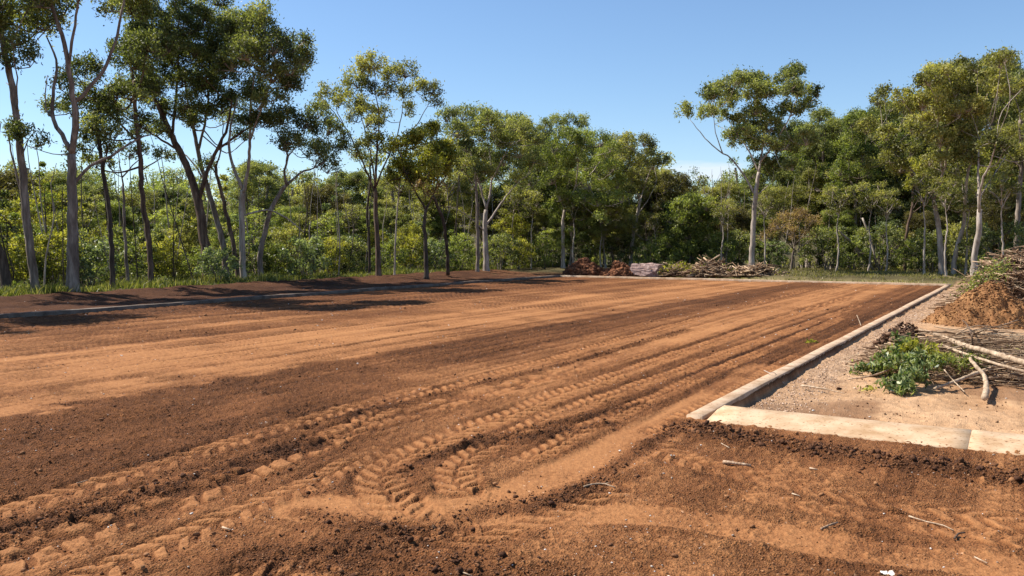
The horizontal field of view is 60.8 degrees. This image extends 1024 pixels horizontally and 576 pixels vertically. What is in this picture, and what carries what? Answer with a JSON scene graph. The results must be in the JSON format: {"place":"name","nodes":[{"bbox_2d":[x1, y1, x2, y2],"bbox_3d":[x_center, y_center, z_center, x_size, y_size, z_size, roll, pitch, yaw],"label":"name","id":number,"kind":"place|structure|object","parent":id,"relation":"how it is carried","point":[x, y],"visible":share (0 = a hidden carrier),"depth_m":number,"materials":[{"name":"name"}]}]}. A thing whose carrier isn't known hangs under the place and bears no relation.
{"place":"outdoors","nodes":[
{"label":"outdoors","id":0,"kind":"place"},
{"bbox_2d":[0,199,1023,575],"bbox_3d":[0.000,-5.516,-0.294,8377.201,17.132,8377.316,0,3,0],"label":"ground","id":1,"kind":"structure","parent":0,"point":[88,369],"depth_m":7.78,"materials":[{"name":"soil"}]},
{"bbox_2d":[0,237,43,286],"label":"shrub","id":2,"kind":"object","parent":1,"relation":"on","point":[20,273],"visible":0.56,"depth_m":30.25,"materials":[{"name":"green plant"}]},
{"bbox_2d":[0,192,56,283],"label":"forest tree","id":3,"kind":"object","parent":1,"relation":"on","point":[16,208],"visible":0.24,"depth_m":35.73,"materials":[{"name":"green plant"}]},
{"bbox_2d":[0,166,67,251],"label":"forest tree","id":4,"kind":"object","parent":1,"relation":"on","point":[8,182],"visible":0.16,"depth_m":46.36,"materials":[{"name":"green plant"}]},
{"bbox_2d":[0,0,83,292],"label":"eucalyptus tree","id":5,"kind":"object","parent":1,"relation":"on","point":[17,130],"visible":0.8,"depth_m":26.43,"materials":[{"name":"green plant"}]},
{"bbox_2d":[15,177,85,266],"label":"forest tree","id":6,"kind":"object","parent":1,"relation":"on","point":[58,195],"visible":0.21,"depth_m":39.73,"materials":[{"name":"green plant"}]},
{"bbox_2d":[19,228,91,284],"bbox_3d":[-16.318,-1.027,31.100,2.171,2.203,2.150,1,3,17],"label":"shrub","id":7,"kind":"object","parent":1,"relation":"on","point":[51,266],"visible":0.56,"depth_m":30.83,"materials":[{"name":"green plant"}]},
{"bbox_2d":[10,0,150,291],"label":"eucalyptus tree","id":8,"kind":"object","parent":1,"relation":"on","point":[72,269],"visible":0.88,"depth_m":26.21,"materials":[{"name":"grey plant"}]},
{"bbox_2d":[56,239,123,284],"bbox_3d":[-15.187,-0.872,31.565,2.137,1.904,1.953,1,3,15],"label":"shrub","id":9,"kind":"object","parent":1,"relation":"on","point":[92,251],"visible":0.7,"depth_m":31.29,"materials":[{"name":"green plant"}]},
{"bbox_2d":[69,94,144,288],"bbox_3d":[-13.335,-3.106,28.842,2.332,6.655,2.381,-1,3,-21],"label":"eucalyptus tree","id":10,"kind":"object","parent":1,"relation":"on","point":[92,127],"visible":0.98,"depth_m":28.64,"materials":[{"name":"green plant"}]},
{"bbox_2d":[33,0,186,282],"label":"eucalyptus tree","id":11,"kind":"object","parent":1,"relation":"on","point":[141,36],"visible":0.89,"depth_m":29.64,"materials":[{"name":"green plant"}]},
{"bbox_2d":[91,199,142,258],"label":"forest tree","id":12,"kind":"object","parent":1,"relation":"on","point":[115,214],"visible":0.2,"depth_m":45.25,"materials":[{"name":"green plant"}]},
{"bbox_2d":[92,234,154,280],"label":"shrub","id":13,"kind":"object","parent":1,"relation":"on","point":[131,249],"visible":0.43,"depth_m":32.91,"materials":[{"name":"green plant"}]},
{"bbox_2d":[101,139,152,282],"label":"eucalyptus tree","id":14,"kind":"object","parent":1,"relation":"on","point":[113,147],"visible":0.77,"depth_m":30.03,"materials":[{"name":"green plant"}]},
{"bbox_2d":[137,236,186,277],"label":"shrub","id":15,"kind":"object","parent":1,"relation":"on","point":[167,262],"visible":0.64,"depth_m":34.27,"materials":[{"name":"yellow plant"}]},
{"bbox_2d":[156,220,216,277],"bbox_3d":[-14.451,-1.600,37.977,2.936,2.738,2.678,1,3,11],"label":"shrub","id":16,"kind":"object","parent":1,"relation":"on","point":[185,235],"visible":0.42,"depth_m":37.77,"materials":[{"name":"green plant"}]},
{"bbox_2d":[109,0,274,280],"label":"eucalyptus tree","id":17,"kind":"object","parent":1,"relation":"on","point":[181,73],"visible":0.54,"depth_m":34.26,"materials":[{"name":"green plant"}]},
{"bbox_2d":[159,1,263,275],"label":"eucalyptus tree","id":18,"kind":"object","parent":1,"relation":"on","point":[194,120],"visible":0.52,"depth_m":34.82,"materials":[{"name":"green plant"}]},
{"bbox_2d":[183,91,239,277],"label":"eucalyptus tree","id":19,"kind":"object","parent":1,"relation":"on","point":[215,104],"visible":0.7,"depth_m":35.38,"materials":[{"name":"green plant"}]},
{"bbox_2d":[193,245,242,281],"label":"shrub","id":20,"kind":"object","parent":1,"relation":"on","point":[209,260],"visible":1,"depth_m":33.01,"materials":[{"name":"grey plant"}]},
{"bbox_2d":[226,158,291,269],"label":"forest tree","id":21,"kind":"object","parent":1,"relation":"on","point":[257,169],"visible":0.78,"depth_m":49.12,"materials":[{"name":"green plant"}]},
{"bbox_2d":[207,0,317,278],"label":"eucalyptus tree","id":22,"kind":"object","parent":1,"relation":"on","point":[256,45],"visible":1,"depth_m":31.99,"materials":[{"name":"green plant"}]},
{"bbox_2d":[0,275,559,318],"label":"kerb","id":23,"kind":"structure","parent":1,"relation":"on","point":[59,312],"depth_m":24.84,"materials":[{"name":"grey concrete"}]},
{"bbox_2d":[254,219,319,273],"bbox_3d":[-10.264,-1.787,39.921,2.678,2.738,2.936,0,3,7],"label":"shrub","id":24,"kind":"object","parent":1,"relation":"on","point":[285,233],"visible":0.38,"depth_m":39.61,"materials":[{"name":"green plant"}]},
{"bbox_2d":[0,260,574,295],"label":"grass","id":25,"kind":"structure","parent":1,"relation":"on","point":[135,283],"depth_m":32.57,"materials":[{"name":"green plant"}]},
{"bbox_2d":[243,97,356,276],"bbox_3d":[-8.398,-3.965,34.996,3.843,7.728,4.678,0,3,0],"label":"eucalyptus tree","id":26,"kind":"object","parent":1,"relation":"on","point":[322,147],"visible":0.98,"depth_m":34.57,"materials":[{"name":"green plant"}]},
{"bbox_2d":[277,234,332,276],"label":"shrub","id":27,"kind":"object","parent":1,"relation":"on","point":[309,254],"visible":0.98,"depth_m":37.23,"materials":[{"name":"green plant"}]},
{"bbox_2d":[297,181,351,270],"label":"forest tree","id":28,"kind":"object","parent":1,"relation":"on","point":[323,193],"visible":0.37,"depth_m":49.19,"materials":[{"name":"green plant"}]},
{"bbox_2d":[328,234,374,272],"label":"shrub","id":29,"kind":"object","parent":1,"relation":"on","point":[358,252],"visible":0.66,"depth_m":41.52,"materials":[{"name":"green plant"}]},
{"bbox_2d":[317,169,386,235],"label":"forest tree","id":30,"kind":"object","parent":1,"relation":"on","point":[351,180],"visible":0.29,"depth_m":60.92,"materials":[{"name":"green plant"}]},
{"bbox_2d":[313,45,446,275],"bbox_3d":[-5.885,-5.330,38.720,5.584,10.073,4.309,0,3,9],"label":"eucalyptus tree","id":31,"kind":"object","parent":1,"relation":"on","point":[362,105],"visible":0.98,"depth_m":38.41,"materials":[{"name":"green plant"}]},
{"bbox_2d":[365,235,409,270],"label":"shrub","id":32,"kind":"object","parent":1,"relation":"on","point":[389,263],"visible":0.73,"depth_m":43.82,"materials":[{"name":"green plant"}]},
{"bbox_2d":[9,187,788,284],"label":"undergrowth","id":33,"kind":"object","parent":1,"relation":"on","point":[234,215],"visible":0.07,"depth_m":44.48,"materials":[{"name":"green plant"}]},
{"bbox_2d":[366,171,431,257],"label":"forest tree","id":34,"kind":"object","parent":1,"relation":"on","point":[389,187],"visible":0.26,"depth_m":64.52,"materials":[{"name":"green plant"}]},
{"bbox_2d":[391,233,429,267],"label":"shrub","id":35,"kind":"object","parent":1,"relation":"on","point":[408,240],"visible":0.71,"depth_m":45.75,"materials":[{"name":"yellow plant"}]},
{"bbox_2d":[380,116,465,279],"bbox_3d":[-3.929,-4.041,38.619,3.751,7.485,4.676,0,3,0],"label":"eucalyptus tree","id":36,"kind":"object","parent":1,"relation":"on","point":[436,161],"visible":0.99,"depth_m":38.34,"materials":[{"name":"green plant"}]},
{"bbox_2d":[417,237,457,269],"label":"shrub","id":37,"kind":"object","parent":1,"relation":"on","point":[436,245],"visible":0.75,"depth_m":45.72,"materials":[{"name":"green plant"}]},
{"bbox_2d":[406,137,491,221],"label":"forest tree","id":38,"kind":"object","parent":1,"relation":"on","point":[465,188],"visible":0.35,"depth_m":55.94,"materials":[{"name":"green plant"}]},
{"bbox_2d":[438,232,475,270],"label":"shrub","id":39,"kind":"object","parent":1,"relation":"on","point":[454,245],"visible":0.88,"depth_m":46.64,"materials":[{"name":"green plant"}]},
{"bbox_2d":[3,150,943,227],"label":"wood","id":40,"kind":"object","parent":1,"relation":"on","point":[184,185],"visible":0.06,"depth_m":104.47,"materials":[{"name":"green plant"}]},
{"bbox_2d":[451,153,501,271],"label":"eucalyptus tree","id":41,"kind":"object","parent":1,"relation":"on","point":[467,161],"visible":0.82,"depth_m":44.55,"materials":[{"name":"green plant"}]},
{"bbox_2d":[0,145,964,239],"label":"wood","id":42,"kind":"object","parent":1,"relation":"on","point":[361,191],"visible":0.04,"depth_m":88.45,"materials":[{"name":"green plant"}]},
{"bbox_2d":[0,123,978,288],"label":"undergrowth","id":43,"kind":"object","parent":1,"relation":"on","point":[588,250],"depth_m":38.08,"materials":[{"name":"green plant"}]},
{"bbox_2d":[6,157,974,271],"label":"wood","id":44,"kind":"object","parent":1,"relation":"on","point":[306,176],"depth_m":124.85,"materials":[{"name":"green plant"}]},
{"bbox_2d":[433,99,548,270],"bbox_3d":[-1.088,-5.387,45.982,6.176,9.408,5.841,0,3,0],"label":"eucalyptus tree","id":45,"kind":"object","parent":1,"relation":"on","point":[486,116],"visible":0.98,"depth_m":45.46,"materials":[{"name":"green plant"}]},
{"bbox_2d":[475,231,521,268],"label":"shrub","id":46,"kind":"object","parent":1,"relation":"on","point":[508,247],"visible":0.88,"depth_m":48.69,"materials":[{"name":"green plant"}]},
{"bbox_2d":[474,193,534,260],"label":"forest tree","id":47,"kind":"object","parent":1,"relation":"on","point":[494,232],"visible":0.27,"depth_m":56.18,"materials":[{"name":"green plant"}]},
{"bbox_2d":[491,208,530,259],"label":"forest tree","id":48,"kind":"object","parent":1,"relation":"on","point":[508,219],"visible":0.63,"depth_m":51.59,"materials":[{"name":"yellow plant"}]},
{"bbox_2d":[473,124,550,263],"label":"forest tree","id":49,"kind":"object","parent":1,"relation":"on","point":[502,170],"visible":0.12,"depth_m":57.30,"materials":[{"name":"green plant"}]},
{"bbox_2d":[0,298,1023,575],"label":"soil clods","id":50,"kind":"object","parent":1,"relation":"on","point":[876,454],"visible":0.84,"depth_m":6.40,"materials":[{"name":"brown soil"}]},
{"bbox_2d":[0,142,1023,286],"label":"undergrowth","id":51,"kind":"object","parent":1,"relation":"on","point":[44,281],"depth_m":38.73,"materials":[{"name":"green plant"}]},
{"bbox_2d":[522,232,565,268],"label":"shrub","id":52,"kind":"object","parent":1,"relation":"on","point":[544,260],"visible":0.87,"depth_m":51.76,"materials":[{"name":"green plant"}]},
{"bbox_2d":[532,109,590,260],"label":"eucalyptus tree","id":53,"kind":"object","parent":1,"relation":"on","point":[581,122],"visible":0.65,"depth_m":56.98,"materials":[{"name":"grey plant"}]},
{"bbox_2d":[541,188,605,263],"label":"forest tree","id":54,"kind":"object","parent":1,"relation":"on","point":[555,220],"visible":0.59,"depth_m":51.27,"materials":[{"name":"green plant"}]},
{"bbox_2d":[535,124,631,267],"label":"eucalyptus tree","id":55,"kind":"object","parent":1,"relation":"on","point":[594,164],"visible":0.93,"depth_m":49.55,"materials":[{"name":"green plant"}]},
{"bbox_2d":[576,195,637,267],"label":"forest tree","id":56,"kind":"object","parent":1,"relation":"on","point":[613,228],"visible":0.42,"depth_m":51.54,"materials":[{"name":"green plant"}]},
{"bbox_2d":[586,228,639,264],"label":"shrub","id":57,"kind":"object","parent":1,"relation":"on","point":[608,246],"visible":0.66,"depth_m":52.55,"materials":[{"name":"green plant"}]},
{"bbox_2d":[598,128,671,266],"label":"eucalyptus tree","id":58,"kind":"object","parent":1,"relation":"on","point":[626,141],"visible":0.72,"depth_m":51.39,"materials":[{"name":"green plant"}]},
{"bbox_2d":[620,165,676,251],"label":"forest tree","id":59,"kind":"object","parent":1,"relation":"on","point":[652,176],"visible":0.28,"depth_m":56.64,"materials":[{"name":"green plant"}]},
{"bbox_2d":[641,166,698,261],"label":"eucalyptus tree","id":60,"kind":"object","parent":1,"relation":"on","point":[668,183],"visible":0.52,"depth_m":56.22,"materials":[{"name":"green plant"}]},
{"bbox_2d":[648,189,723,265],"bbox_3d":[9.948,-3.296,50.418,4.396,4.883,5.124,0,3,0],"label":"bush","id":61,"kind":"object","parent":1,"relation":"on","point":[694,202],"visible":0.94,"depth_m":49.51,"materials":[{"name":"green plant"}]},
{"bbox_2d":[674,254,740,277],"bbox_3d":[9.377,-1.054,41.667,3.423,1.146,2.802,0,3,0],"label":"brush heap","id":62,"kind":"object","parent":1,"relation":"on","point":[710,268],"visible":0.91,"depth_m":41.12,"materials":[{"name":"brown plant"}]},
{"bbox_2d":[701,230,742,266],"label":"shrub","id":63,"kind":"object","parent":1,"relation":"on","point":[717,240],"visible":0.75,"depth_m":49.53,"materials":[{"name":"green plant"}]},
{"bbox_2d":[697,180,750,257],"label":"forest tree","id":64,"kind":"object","parent":1,"relation":"on","point":[716,191],"visible":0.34,"depth_m":57.13,"materials":[{"name":"green plant"}]},
{"bbox_2d":[710,206,757,267],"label":"forest tree","id":65,"kind":"object","parent":1,"relation":"on","point":[742,219],"visible":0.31,"depth_m":52.37,"materials":[{"name":"green plant"}]},
{"bbox_2d":[673,58,824,264],"bbox_3d":[11.906,-6.059,44.422,7.411,10.940,6.043,1,3,25],"label":"eucalyptus tree","id":66,"kind":"object","parent":1,"relation":"on","point":[747,131],"visible":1,"depth_m":43.95,"materials":[{"name":"green plant"}]},
{"bbox_2d":[560,275,951,285],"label":"kerb","id":67,"kind":"structure","parent":1,"relation":"on","point":[758,280],"depth_m":37.41,"materials":[{"name":"concrete"}]},
{"bbox_2d":[721,261,791,276],"bbox_3d":[11.446,-0.903,40.972,3.527,0.810,2.665,0,3,0],"label":"brush heap","id":68,"kind":"object","parent":1,"relation":"on","point":[758,269],"visible":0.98,"depth_m":40.61,"materials":[{"name":"brown plant"}]},
{"bbox_2d":[734,163,804,262],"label":"forest tree","id":69,"kind":"object","parent":1,"relation":"on","point":[783,176],"visible":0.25,"depth_m":57.20,"materials":[{"name":"green plant"}]},
{"bbox_2d":[746,183,811,264],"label":"forest tree","id":70,"kind":"object","parent":1,"relation":"on","point":[798,194],"visible":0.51,"depth_m":53.15,"materials":[{"name":"green plant"}]},
{"bbox_2d":[756,203,824,268],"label":"twiggy tree","id":71,"kind":"object","parent":1,"relation":"on","point":[776,227],"visible":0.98,"depth_m":47.92,"materials":[{"name":"plant"}]},
{"bbox_2d":[784,104,849,265],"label":"eucalyptus tree","id":72,"kind":"object","parent":1,"relation":"on","point":[819,150],"visible":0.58,"depth_m":54.43,"materials":[{"name":"green plant"}]},
{"bbox_2d":[686,285,948,419],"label":"kerb","id":73,"kind":"structure","parent":1,"relation":"on","point":[729,399],"depth_m":11.36,"materials":[{"name":"concrete"}]},
{"bbox_2d":[794,224,854,269],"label":"shrub","id":74,"kind":"object","parent":1,"relation":"on","point":[821,243],"visible":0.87,"depth_m":48.75,"materials":[{"name":"green plant"}]},
{"bbox_2d":[675,266,982,286],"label":"dry grass","id":75,"kind":"structure","parent":1,"relation":"on","point":[873,271],"depth_m":41.19,"materials":[{"name":"plant"}]},
{"bbox_2d":[792,163,869,268],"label":"forest tree","id":76,"kind":"object","parent":1,"relation":"on","point":[818,191],"visible":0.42,"depth_m":54.47,"materials":[{"name":"green plant"}]},
{"bbox_2d":[818,184,855,270],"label":"forest tree","id":77,"kind":"object","parent":1,"relation":"on","point":[841,196],"visible":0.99,"depth_m":46.20,"materials":[{"name":"green plant"}]},
{"bbox_2d":[814,208,863,268],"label":"forest tree","id":78,"kind":"object","parent":1,"relation":"on","point":[845,220],"visible":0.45,"depth_m":51.51,"materials":[{"name":"green plant"}]},
{"bbox_2d":[748,292,954,416],"bbox_3d":[9.096,0.748,19.118,1.322,0.122,25.024,2,4,31],"label":"grit","id":79,"kind":"object","parent":1,"relation":"on","point":[854,346],"visible":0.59,"depth_m":11.50,"materials":[{"name":"beige gravel"}]},
{"bbox_2d":[817,106,886,268],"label":"eucalyptus tree","id":80,"kind":"object","parent":1,"relation":"on","point":[842,169],"visible":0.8,"depth_m":51.24,"materials":[{"name":"green plant"}]},
{"bbox_2d":[831,233,873,269],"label":"shrub","id":81,"kind":"object","parent":1,"relation":"on","point":[854,260],"visible":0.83,"depth_m":47.73,"materials":[{"name":"green plant"}]},
{"bbox_2d":[707,405,1023,454],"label":"kerb","id":82,"kind":"structure","parent":1,"relation":"on","point":[957,438],"depth_m":7.71,"materials":[{"name":"concrete"}]},
{"bbox_2d":[850,180,889,270],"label":"forest tree","id":83,"kind":"object","parent":1,"relation":"on","point":[868,204],"visible":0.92,"depth_m":45.70,"materials":[{"name":"green plant"}]},
{"bbox_2d":[843,223,912,270],"bbox_3d":[20.156,-2.206,48.029,3.360,2.767,3.627,-1,3,-17],"label":"shrub","id":84,"kind":"object","parent":1,"relation":"on","point":[880,249],"visible":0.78,"depth_m":47.51,"materials":[{"name":"green plant"}]},
{"bbox_2d":[868,187,905,270],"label":"forest tree","id":85,"kind":"object","parent":1,"relation":"on","point":[886,204],"visible":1,"depth_m":44.72,"materials":[{"name":"green plant"}]},
{"bbox_2d":[851,153,924,267],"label":"forest tree","id":86,"kind":"object","parent":1,"relation":"on","point":[897,178],"visible":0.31,"depth_m":52.81,"materials":[{"name":"green plant"}]},
{"bbox_2d":[873,361,931,396],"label":"leafy branch","id":87,"kind":"object","parent":1,"relation":"on","point":[902,383],"visible":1,"depth_m":10.25,"materials":[{"name":"green plant"}]},
{"bbox_2d":[869,342,946,380],"bbox_3d":[5.000,0.946,11.207,0.638,0.483,0.981,-1,3,-25],"label":"leafy branch","id":88,"kind":"object","parent":1,"relation":"on","point":[895,355],"visible":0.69,"depth_m":11.17,"materials":[{"name":"green plant"}]},
{"bbox_2d":[893,209,949,267],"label":"forest tree","id":89,"kind":"object","parent":1,"relation":"on","point":[916,221],"visible":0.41,"depth_m":48.34,"materials":[{"name":"green plant"}]},
{"bbox_2d":[903,167,943,273],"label":"forest tree","id":90,"kind":"object","parent":1,"relation":"on","point":[928,175],"visible":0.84,"depth_m":41.21,"materials":[{"name":"green plant"}]},
{"bbox_2d":[840,323,1023,386],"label":"brush heap","id":91,"kind":"object","parent":1,"relation":"on","point":[1006,345],"visible":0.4,"depth_m":11.62,"materials":[{"name":"brown plant"}]},
{"bbox_2d":[891,330,934,385],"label":"leafy branch","id":92,"kind":"object","parent":91,"relation":"on","point":[918,359],"visible":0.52,"depth_m":10.60,"materials":[{"name":"green plant"}]},
{"bbox_2d":[851,51,1013,274],"bbox_3d":[19.586,-5.599,41.232,5.365,10.940,7.054,0,3,0],"label":"eucalyptus tree","id":93,"kind":"object","parent":1,"relation":"on","point":[933,83],"visible":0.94,"depth_m":39.48,"materials":[{"name":"green plant"}]},
{"bbox_2d":[901,228,963,271],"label":"shrub","id":94,"kind":"object","parent":1,"relation":"on","point":[919,232],"visible":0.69,"depth_m":44.64,"materials":[{"name":"green plant"}]},
{"bbox_2d":[922,174,973,276],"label":"forest tree","id":95,"kind":"object","parent":1,"relation":"on","point":[943,195],"visible":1,"depth_m":39.67,"materials":[{"name":"green plant"}]},
{"bbox_2d":[926,215,992,272],"bbox_3d":[22.805,-2.182,43.991,3.013,3.080,3.303,-1,3,-9],"label":"shrub","id":96,"kind":"object","parent":1,"relation":"on","point":[954,228],"visible":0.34,"depth_m":43.71,"materials":[{"name":"green plant"}]},
{"bbox_2d":[908,70,1015,259],"bbox_3d":[28.107,-7.239,53.696,6.811,13.379,6.945,2,3,29],"label":"forest tree","id":97,"kind":"object","parent":1,"relation":"on","point":[955,168],"visible":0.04,"depth_m":52.12,"materials":[{"name":"green plant"}]},
{"bbox_2d":[920,281,1023,329],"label":"soil heap","id":98,"kind":"object","parent":1,"relation":"on","point":[990,303],"visible":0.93,"depth_m":18.15,"materials":[{"name":"brown soil"}]},
{"bbox_2d":[925,46,1023,277],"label":"eucalyptus tree","id":99,"kind":"object","parent":1,"relation":"on","point":[998,59],"visible":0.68,"depth_m":37.87,"materials":[{"name":"green plant"}]},
{"bbox_2d":[928,246,1023,308],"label":"brush heap","id":100,"kind":"object","parent":1,"relation":"on","point":[1014,283],"visible":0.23,"depth_m":22.00,"materials":[{"name":"brown plant"}]},
{"bbox_2d":[950,257,1021,296],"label":"leafy branch","id":101,"kind":"object","parent":100,"relation":"on","point":[991,271],"visible":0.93,"depth_m":20.35,"materials":[{"name":"green plant"}]},
{"bbox_2d":[956,219,1023,267],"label":"shrub","id":102,"kind":"object","parent":1,"relation":"on","point":[990,236],"visible":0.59,"depth_m":39.75,"materials":[{"name":"green plant"}]},
{"bbox_2d":[959,187,1023,258],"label":"forest tree","id":103,"kind":"object","parent":1,"relation":"on","point":[991,213],"visible":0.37,"depth_m":45.18,"materials":[{"name":"green plant"}]},
{"bbox_2d":[973,63,1023,254],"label":"eucalyptus tree","id":104,"kind":"object","parent":1,"relation":"on","point":[1009,156],"visible":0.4,"depth_m":43.93,"materials":[{"name":"green plant"}]},
{"bbox_2d":[980,166,1023,254],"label":"forest tree","id":105,"kind":"object","parent":1,"relation":"on","point":[1001,189],"visible":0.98,"depth_m":38.19,"materials":[{"name":"green plant"}]},
{"bbox_2d":[0,0,1023,202],"label":"sky","id":106,"kind":"structure","parent":0,"point":[627,64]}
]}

